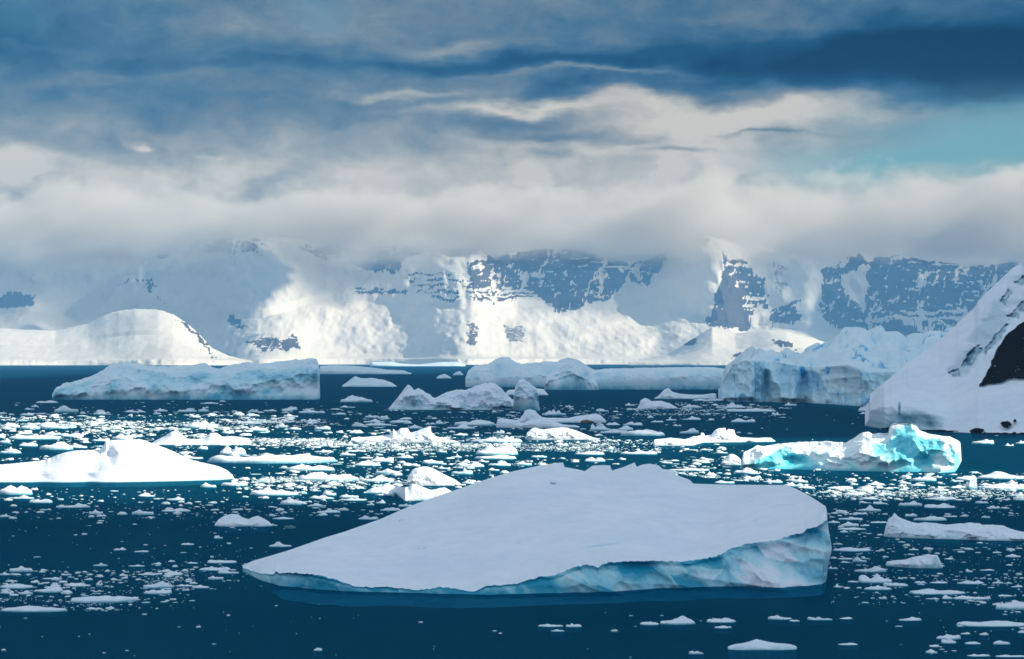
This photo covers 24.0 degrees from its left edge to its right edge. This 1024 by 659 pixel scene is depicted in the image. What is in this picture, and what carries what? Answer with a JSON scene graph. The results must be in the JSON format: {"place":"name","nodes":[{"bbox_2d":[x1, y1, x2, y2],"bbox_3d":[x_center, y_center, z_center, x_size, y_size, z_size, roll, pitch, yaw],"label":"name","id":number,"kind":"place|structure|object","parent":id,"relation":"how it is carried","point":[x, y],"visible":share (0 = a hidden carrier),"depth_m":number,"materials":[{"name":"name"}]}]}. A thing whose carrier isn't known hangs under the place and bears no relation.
{"place":"outdoors","nodes":[
{"label":"outdoors","id":0,"kind":"place"},
{"bbox_2d":[0,275,123,329],"bbox_3d":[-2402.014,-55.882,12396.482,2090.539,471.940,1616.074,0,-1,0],"label":"mountain","id":1,"kind":"structure","parent":0,"point":[37,302],"depth_m":12651.77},
{"bbox_2d":[0,242,198,275],"bbox_3d":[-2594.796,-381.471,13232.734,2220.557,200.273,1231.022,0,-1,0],"label":"mountain summits","id":2,"kind":"structure","parent":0,"point":[52,259],"depth_m":12890.94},
{"bbox_2d":[0,309,251,364],"bbox_3d":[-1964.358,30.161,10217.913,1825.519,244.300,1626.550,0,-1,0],"label":"snow dome","id":3,"kind":"structure","parent":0,"point":[148,336],"depth_m":9969.93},
{"bbox_2d":[0,364,1023,658],"bbox_3d":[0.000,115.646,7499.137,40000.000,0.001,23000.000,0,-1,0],"label":"sea","id":4,"kind":"structure","parent":0,"point":[246,616],"depth_m":249.27,"materials":[{"name":"liquid"}]},
{"bbox_2d":[0,447,20,453],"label":"ice floe","id":5,"kind":"object","parent":4,"relation":"on","point":[10,450],"visible":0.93,"depth_m":516.80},
{"bbox_2d":[0,485,32,494],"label":"ice floe","id":6,"kind":"object","parent":4,"relation":"on","point":[13,490],"visible":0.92,"depth_m":357.84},
{"bbox_2d":[0,584,33,588],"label":"ice floe","id":7,"kind":"object","parent":4,"relation":"on","point":[15,586],"visible":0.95,"depth_m":211.07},
{"bbox_2d":[9,566,32,571],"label":"ice floe","id":8,"kind":"object","parent":4,"relation":"on","point":[21,569],"visible":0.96,"depth_m":227.26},
{"bbox_2d":[20,423,39,428],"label":"ice floe","id":9,"kind":"object","parent":4,"relation":"on","point":[30,425],"visible":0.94,"depth_m":699.09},
{"bbox_2d":[0,606,67,611],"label":"ice floe","id":10,"kind":"object","parent":4,"relation":"on","point":[30,609],"visible":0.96,"depth_m":191.46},
{"bbox_2d":[8,434,61,438],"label":"ice floe","id":11,"kind":"object","parent":4,"relation":"on","point":[46,436],"visible":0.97,"depth_m":610.51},
{"bbox_2d":[29,499,52,502],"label":"ice floe","id":12,"kind":"object","parent":4,"relation":"on","point":[40,501],"visible":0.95,"depth_m":337.24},
{"bbox_2d":[38,583,62,592],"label":"ice floe","id":13,"kind":"object","parent":4,"relation":"on","point":[54,588],"visible":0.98,"depth_m":207.61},
{"bbox_2d":[39,422,68,428],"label":"ice floe","id":14,"kind":"object","parent":4,"relation":"on","point":[47,425],"visible":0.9,"depth_m":703.39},
{"bbox_2d":[40,442,73,449],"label":"ice floe","id":15,"kind":"object","parent":4,"relation":"on","point":[60,446],"visible":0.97,"depth_m":537.11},
{"bbox_2d":[54,405,78,412],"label":"ice floe","id":16,"kind":"object","parent":4,"relation":"on","point":[63,409],"visible":0.92,"depth_m":917.79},
{"bbox_2d":[60,432,83,436],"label":"ice floe","id":17,"kind":"object","parent":4,"relation":"on","point":[71,435],"visible":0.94,"depth_m":627.94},
{"bbox_2d":[56,503,90,507],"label":"ice floe","id":18,"kind":"object","parent":4,"relation":"on","point":[78,505],"visible":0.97,"depth_m":326.14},
{"bbox_2d":[70,595,135,602],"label":"ice floe","id":19,"kind":"object","parent":4,"relation":"on","point":[105,599],"visible":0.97,"depth_m":198.93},
{"bbox_2d":[0,439,233,481],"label":"iceberg","id":20,"kind":"object","parent":4,"relation":"on","point":[133,460],"visible":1,"depth_m":403.24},
{"bbox_2d":[112,435,133,439],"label":"ice floe","id":21,"kind":"object","parent":4,"relation":"on","point":[120,437],"visible":0.91,"depth_m":606.48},
{"bbox_2d":[132,510,153,514],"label":"ice floe","id":22,"kind":"object","parent":4,"relation":"on","point":[138,512],"visible":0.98,"depth_m":311.16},
{"bbox_2d":[143,581,172,588],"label":"ice floe","id":23,"kind":"object","parent":4,"relation":"on","point":[161,585],"visible":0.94,"depth_m":211.23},
{"bbox_2d":[144,589,171,594],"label":"ice floe","id":24,"kind":"object","parent":4,"relation":"on","point":[162,591],"visible":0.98,"depth_m":206.09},
{"bbox_2d":[161,508,189,511],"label":"ice floe","id":25,"kind":"object","parent":4,"relation":"on","point":[179,510],"visible":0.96,"depth_m":318.20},
{"bbox_2d":[52,358,319,399],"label":"iceberg","id":26,"kind":"object","parent":4,"relation":"on","point":[295,379],"visible":1,"depth_m":1224.12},
{"bbox_2d":[184,420,217,427],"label":"ice floe","id":27,"kind":"object","parent":4,"relation":"on","point":[205,424],"visible":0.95,"depth_m":707.34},
{"bbox_2d":[152,430,250,444],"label":"iceberg","id":28,"kind":"object","parent":4,"relation":"on","point":[173,437],"visible":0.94,"depth_m":570.89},
{"bbox_2d":[199,566,230,570],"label":"ice floe","id":29,"kind":"object","parent":4,"relation":"on","point":[211,568],"visible":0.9,"depth_m":229.24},
{"bbox_2d":[207,560,236,563],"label":"ice floe","id":30,"kind":"object","parent":4,"relation":"on","point":[220,561],"visible":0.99,"depth_m":237.42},
{"bbox_2d":[219,446,245,454],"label":"ice floe","id":31,"kind":"object","parent":4,"relation":"on","point":[227,450],"visible":0.91,"depth_m":508.51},
{"bbox_2d":[221,478,247,485],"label":"ice floe","id":32,"kind":"object","parent":4,"relation":"on","point":[233,483],"visible":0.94,"depth_m":383.25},
{"bbox_2d":[215,514,272,526],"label":"ice floe","id":33,"kind":"object","parent":4,"relation":"on","point":[233,520],"visible":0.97,"depth_m":290.43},
{"bbox_2d":[207,454,337,463],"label":"ice floe","id":34,"kind":"object","parent":4,"relation":"on","point":[280,459],"visible":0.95,"depth_m":469.11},
{"bbox_2d":[250,487,298,495],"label":"ice floe","id":35,"kind":"object","parent":4,"relation":"on","point":[267,491],"visible":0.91,"depth_m":357.23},
{"bbox_2d":[280,497,302,504],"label":"ice floe","id":36,"kind":"object","parent":4,"relation":"on","point":[289,501],"visible":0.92,"depth_m":333.26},
{"bbox_2d":[286,463,334,470],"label":"ice floe","id":37,"kind":"object","parent":4,"relation":"on","point":[301,467],"visible":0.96,"depth_m":436.65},
{"bbox_2d":[298,472,358,480],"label":"ice floe","id":38,"kind":"object","parent":4,"relation":"on","point":[317,476],"visible":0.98,"depth_m":399.94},
{"bbox_2d":[340,395,372,401],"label":"ice floe","id":39,"kind":"object","parent":4,"relation":"on","point":[352,398],"visible":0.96,"depth_m":1144.08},
{"bbox_2d":[319,365,410,373],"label":"iceberg","id":40,"kind":"object","parent":4,"relation":"on","point":[335,369],"visible":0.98,"depth_m":3460.18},
{"bbox_2d":[354,460,380,465],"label":"ice floe","id":41,"kind":"object","parent":4,"relation":"on","point":[366,463],"visible":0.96,"depth_m":455.99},
{"bbox_2d":[342,376,396,386],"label":"iceberg","id":42,"kind":"object","parent":4,"relation":"on","point":[355,381],"visible":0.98,"depth_m":1821.05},
{"bbox_2d":[359,475,393,481],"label":"ice floe","id":43,"kind":"object","parent":4,"relation":"on","point":[379,478],"visible":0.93,"depth_m":396.45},
{"bbox_2d":[365,422,391,425],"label":"ice floe","id":44,"kind":"object","parent":4,"relation":"on","point":[376,424],"visible":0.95,"depth_m":734.56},
{"bbox_2d":[369,456,393,461],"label":"ice floe","id":45,"kind":"object","parent":4,"relation":"on","point":[381,459],"visible":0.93,"depth_m":474.43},
{"bbox_2d":[375,469,399,474],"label":"ice floe","id":46,"kind":"object","parent":4,"relation":"on","point":[387,472],"visible":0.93,"depth_m":420.44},
{"bbox_2d":[351,426,459,442],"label":"iceberg","id":47,"kind":"object","parent":4,"relation":"on","point":[405,435],"visible":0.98,"depth_m":585.54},
{"bbox_2d":[364,484,450,500],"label":"iceberg","id":48,"kind":"object","parent":4,"relation":"on","point":[413,492],"visible":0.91,"depth_m":346.61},
{"bbox_2d":[370,362,464,365],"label":"iceberg","id":49,"kind":"object","parent":4,"relation":"on","point":[427,364],"visible":0.99,"depth_m":7983.48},
{"bbox_2d":[422,459,442,463],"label":"ice floe","id":50,"kind":"object","parent":4,"relation":"on","point":[430,461],"visible":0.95,"depth_m":464.96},
{"bbox_2d":[407,466,460,485],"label":"iceberg","id":51,"kind":"object","parent":4,"relation":"on","point":[424,476],"visible":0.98,"depth_m":385.46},
{"bbox_2d":[389,383,512,409],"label":"iceberg","id":52,"kind":"object","parent":4,"relation":"on","point":[488,396],"visible":0.94,"depth_m":971.82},
{"bbox_2d":[447,424,474,428],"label":"ice floe","id":53,"kind":"object","parent":4,"relation":"on","point":[463,426],"visible":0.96,"depth_m":701.08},
{"bbox_2d":[451,468,472,473],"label":"ice floe","id":54,"kind":"object","parent":4,"relation":"on","point":[464,471],"visible":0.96,"depth_m":422.11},
{"bbox_2d":[455,462,484,466],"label":"ice floe","id":55,"kind":"object","parent":4,"relation":"on","point":[474,464],"visible":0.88,"depth_m":451.60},
{"bbox_2d":[454,420,495,425],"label":"ice floe","id":56,"kind":"object","parent":4,"relation":"on","point":[480,423],"visible":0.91,"depth_m":735.30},
{"bbox_2d":[474,455,516,458],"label":"ice floe","id":57,"kind":"object","parent":4,"relation":"on","point":[497,457],"visible":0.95,"depth_m":487.58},
{"bbox_2d":[470,438,521,442],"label":"ice floe","id":58,"kind":"object","parent":4,"relation":"on","point":[495,440],"visible":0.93,"depth_m":586.57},
{"bbox_2d":[476,444,517,454],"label":"ice floe","id":59,"kind":"object","parent":4,"relation":"on","point":[489,449],"visible":0.97,"depth_m":510.09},
{"bbox_2d":[488,461,510,465],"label":"ice floe","id":60,"kind":"object","parent":4,"relation":"on","point":[500,463],"visible":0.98,"depth_m":455.84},
{"bbox_2d":[0,400,1023,657],"bbox_3d":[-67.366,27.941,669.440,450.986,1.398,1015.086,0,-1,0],"label":"brash ice","id":61,"kind":"structure","parent":4,"relation":"on","point":[314,442],"depth_m":447.94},
{"bbox_2d":[512,379,539,410],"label":"iceberg","id":62,"kind":"object","parent":4,"relation":"on","point":[526,395],"visible":0.98,"depth_m":958.45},
{"bbox_2d":[506,388,547,394],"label":"iceberg","id":63,"kind":"object","parent":4,"relation":"on","point":[540,392],"visible":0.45,"depth_m":1382.87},
{"bbox_2d":[465,357,591,386],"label":"iceberg","id":64,"kind":"object","parent":4,"relation":"on","point":[505,372],"visible":0.73,"depth_m":1793.15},
{"bbox_2d":[243,462,831,594],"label":"iceberg","id":65,"kind":"object","parent":4,"relation":"on","point":[554,528],"visible":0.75,"depth_m":224.20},
{"bbox_2d":[496,418,579,427],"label":"iceberg","id":66,"kind":"object","parent":4,"relation":"on","point":[535,423],"visible":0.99,"depth_m":714.11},
{"bbox_2d":[542,409,565,414],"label":"ice floe","id":67,"kind":"object","parent":4,"relation":"on","point":[553,412],"visible":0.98,"depth_m":874.24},
{"bbox_2d":[518,409,605,422],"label":"iceberg","id":68,"kind":"object","parent":4,"relation":"on","point":[528,414],"visible":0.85,"depth_m":773.62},
{"bbox_2d":[526,427,599,439],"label":"iceberg","id":69,"kind":"object","parent":4,"relation":"on","point":[561,433],"visible":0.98,"depth_m":605.55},
{"bbox_2d":[545,361,598,389],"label":"iceberg","id":70,"kind":"object","parent":4,"relation":"on","point":[573,375],"visible":0.99,"depth_m":1618.67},
{"bbox_2d":[558,358,593,369],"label":"iceberg","id":71,"kind":"object","parent":4,"relation":"on","point":[566,360],"visible":0.2,"depth_m":2747.95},
{"bbox_2d":[574,451,604,454],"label":"ice floe","id":72,"kind":"object","parent":4,"relation":"on","point":[591,453],"visible":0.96,"depth_m":509.93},
{"bbox_2d":[584,457,605,461],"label":"ice floe","id":73,"kind":"object","parent":4,"relation":"on","point":[591,459],"visible":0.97,"depth_m":475.16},
{"bbox_2d":[590,424,609,430],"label":"ice floe","id":74,"kind":"object","parent":4,"relation":"on","point":[601,427],"visible":0.93,"depth_m":684.40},
{"bbox_2d":[600,429,627,433],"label":"ice floe","id":75,"kind":"object","parent":4,"relation":"on","point":[613,431],"visible":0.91,"depth_m":658.90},
{"bbox_2d":[620,450,656,453],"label":"ice floe","id":76,"kind":"object","parent":4,"relation":"on","point":[644,452],"visible":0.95,"depth_m":512.22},
{"bbox_2d":[620,429,664,435],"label":"ice floe","id":77,"kind":"object","parent":4,"relation":"on","point":[646,432],"visible":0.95,"depth_m":636.52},
{"bbox_2d":[589,367,723,389],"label":"iceberg","id":78,"kind":"object","parent":4,"relation":"on","point":[682,378],"visible":0.88,"depth_m":1644.63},
{"bbox_2d":[637,398,677,408],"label":"iceberg","id":79,"kind":"object","parent":4,"relation":"on","point":[646,403],"visible":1,"depth_m":996.23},
{"bbox_2d":[660,616,694,624],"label":"ice floe","id":80,"kind":"object","parent":4,"relation":"on","point":[682,620],"visible":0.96,"depth_m":182.27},
{"bbox_2d":[654,388,716,398],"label":"iceberg","id":81,"kind":"object","parent":4,"relation":"on","point":[667,393],"visible":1,"depth_m":1249.10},
{"bbox_2d":[669,468,708,470],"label":"ice floe","id":82,"kind":"object","parent":4,"relation":"on","point":[690,469],"visible":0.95,"depth_m":435.86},
{"bbox_2d":[679,428,698,433],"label":"ice floe","id":83,"kind":"object","parent":4,"relation":"on","point":[692,431],"visible":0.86,"depth_m":655.59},
{"bbox_2d":[653,428,775,445],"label":"iceberg","id":84,"kind":"object","parent":4,"relation":"on","point":[721,435],"visible":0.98,"depth_m":586.04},
{"bbox_2d":[706,618,735,622],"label":"ice floe","id":85,"kind":"object","parent":4,"relation":"on","point":[723,620],"visible":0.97,"depth_m":183.66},
{"bbox_2d":[721,454,740,464],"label":"ice floe","id":86,"kind":"object","parent":4,"relation":"on","point":[731,459],"visible":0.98,"depth_m":460.00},
{"bbox_2d":[721,402,745,407],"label":"ice floe","id":87,"kind":"object","parent":4,"relation":"on","point":[731,405],"visible":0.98,"depth_m":1002.45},
{"bbox_2d":[734,467,757,473],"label":"ice floe","id":88,"kind":"object","parent":4,"relation":"on","point":[745,470],"visible":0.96,"depth_m":425.63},
{"bbox_2d":[726,408,775,411],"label":"ice floe","id":89,"kind":"object","parent":4,"relation":"on","point":[750,410],"visible":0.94,"depth_m":933.93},
{"bbox_2d":[728,639,796,649],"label":"ice floe","id":90,"kind":"object","parent":4,"relation":"on","point":[756,644],"visible":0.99,"depth_m":166.97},
{"bbox_2d":[768,615,791,619],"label":"ice floe","id":91,"kind":"object","parent":4,"relation":"on","point":[776,617],"visible":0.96,"depth_m":185.54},
{"bbox_2d":[718,326,951,405],"bbox_3d":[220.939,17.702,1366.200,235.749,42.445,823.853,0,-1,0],"label":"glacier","id":92,"kind":"object","parent":4,"relation":"on","point":[854,366],"visible":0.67,"depth_m":1158.05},
{"bbox_2d":[740,423,960,472],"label":"iceberg","id":93,"kind":"object","parent":4,"relation":"on","point":[902,447],"visible":1,"depth_m":437.16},
{"bbox_2d":[832,547,870,551],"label":"ice floe","id":94,"kind":"object","parent":4,"relation":"on","point":[847,549],"visible":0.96,"depth_m":252.33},
{"bbox_2d":[858,505,880,511],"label":"ice floe","id":95,"kind":"object","parent":4,"relation":"on","point":[869,508],"visible":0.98,"depth_m":318.66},
{"bbox_2d":[854,566,885,572],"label":"ice floe","id":96,"kind":"object","parent":4,"relation":"on","point":[874,569],"visible":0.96,"depth_m":227.06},
{"bbox_2d":[858,573,892,583],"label":"ice floe","id":97,"kind":"object","parent":4,"relation":"on","point":[876,579],"visible":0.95,"depth_m":216.29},
{"bbox_2d":[864,585,891,589],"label":"ice floe","id":98,"kind":"object","parent":4,"relation":"on","point":[877,587],"visible":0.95,"depth_m":209.61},
{"bbox_2d":[883,582,907,586],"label":"ice floe","id":99,"kind":"object","parent":4,"relation":"on","point":[895,584],"visible":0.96,"depth_m":213.02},
{"bbox_2d":[898,501,921,505],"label":"ice floe","id":100,"kind":"object","parent":4,"relation":"on","point":[913,503],"visible":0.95,"depth_m":329.76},
{"bbox_2d":[886,555,942,567],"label":"ice floe","id":101,"kind":"object","parent":4,"relation":"on","point":[929,561],"visible":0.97,"depth_m":232.47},
{"bbox_2d":[912,475,936,480],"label":"ice floe","id":102,"kind":"object","parent":4,"relation":"on","point":[926,478],"visible":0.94,"depth_m":398.50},
{"bbox_2d":[914,516,946,520],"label":"ice floe","id":103,"kind":"object","parent":4,"relation":"on","point":[931,518],"visible":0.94,"depth_m":300.19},
{"bbox_2d":[909,588,965,594],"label":"ice floe","id":104,"kind":"object","parent":4,"relation":"on","point":[928,591],"visible":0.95,"depth_m":206.10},
{"bbox_2d":[924,503,955,507],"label":"ice floe","id":105,"kind":"object","parent":4,"relation":"on","point":[943,505],"visible":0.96,"depth_m":326.69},
{"bbox_2d":[936,634,960,639],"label":"ice floe","id":106,"kind":"object","parent":4,"relation":"on","point":[952,637],"visible":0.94,"depth_m":172.53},
{"bbox_2d":[884,513,1023,540],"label":"iceberg","id":107,"kind":"object","parent":4,"relation":"on","point":[897,526],"visible":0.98,"depth_m":270.67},
{"bbox_2d":[956,476,976,480],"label":"ice floe","id":108,"kind":"object","parent":4,"relation":"on","point":[966,478],"visible":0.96,"depth_m":400.90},
{"bbox_2d":[957,580,983,583],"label":"ice floe","id":109,"kind":"object","parent":4,"relation":"on","point":[971,582],"visible":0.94,"depth_m":215.22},
{"bbox_2d":[965,480,976,488],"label":"ice floe","id":110,"kind":"object","parent":4,"relation":"on","point":[970,485],"visible":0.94,"depth_m":373.99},
{"bbox_2d":[953,596,990,599],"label":"ice floe","id":111,"kind":"object","parent":4,"relation":"on","point":[970,598],"visible":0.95,"depth_m":201.13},
{"bbox_2d":[971,439,993,443],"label":"ice floe","id":112,"kind":"object","parent":4,"relation":"on","point":[986,441],"visible":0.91,"depth_m":575.99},
{"bbox_2d":[956,621,1023,626],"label":"ice floe","id":113,"kind":"object","parent":4,"relation":"on","point":[991,624],"visible":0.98,"depth_m":181.10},
{"bbox_2d":[977,471,1023,478],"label":"ice floe","id":114,"kind":"object","parent":4,"relation":"on","point":[997,475],"visible":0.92,"depth_m":406.91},
{"bbox_2d":[980,480,1023,489],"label":"ice floe","id":115,"kind":"object","parent":4,"relation":"on","point":[1011,484],"visible":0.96,"depth_m":373.90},
{"bbox_2d":[995,600,1023,609],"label":"ice floe","id":116,"kind":"object","parent":4,"relation":"on","point":[1015,605],"visible":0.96,"depth_m":193.12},
{"bbox_2d":[0,0,1023,265],"label":"sky","id":117,"kind":"structure","parent":0,"point":[624,130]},
{"bbox_2d":[97,269,1009,364],"bbox_3d":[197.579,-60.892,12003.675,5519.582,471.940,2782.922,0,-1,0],"label":"mountain range","id":118,"kind":"structure","parent":0,"point":[472,316],"depth_m":11915.63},
{"bbox_2d":[126,235,1023,274],"bbox_3d":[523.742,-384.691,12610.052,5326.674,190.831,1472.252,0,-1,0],"label":"mountain range summits","id":119,"kind":"structure","parent":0,"point":[704,252],"depth_m":12261.66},
{"bbox_2d":[628,327,823,364],"bbox_3d":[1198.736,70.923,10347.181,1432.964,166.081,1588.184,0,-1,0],"label":"snowy foothill","id":120,"kind":"structure","parent":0,"point":[713,346],"depth_m":10155.81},
{"bbox_2d":[865,260,1023,434],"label":"snow hill","id":121,"kind":"structure","parent":0,"point":[964,374],"depth_m":725.28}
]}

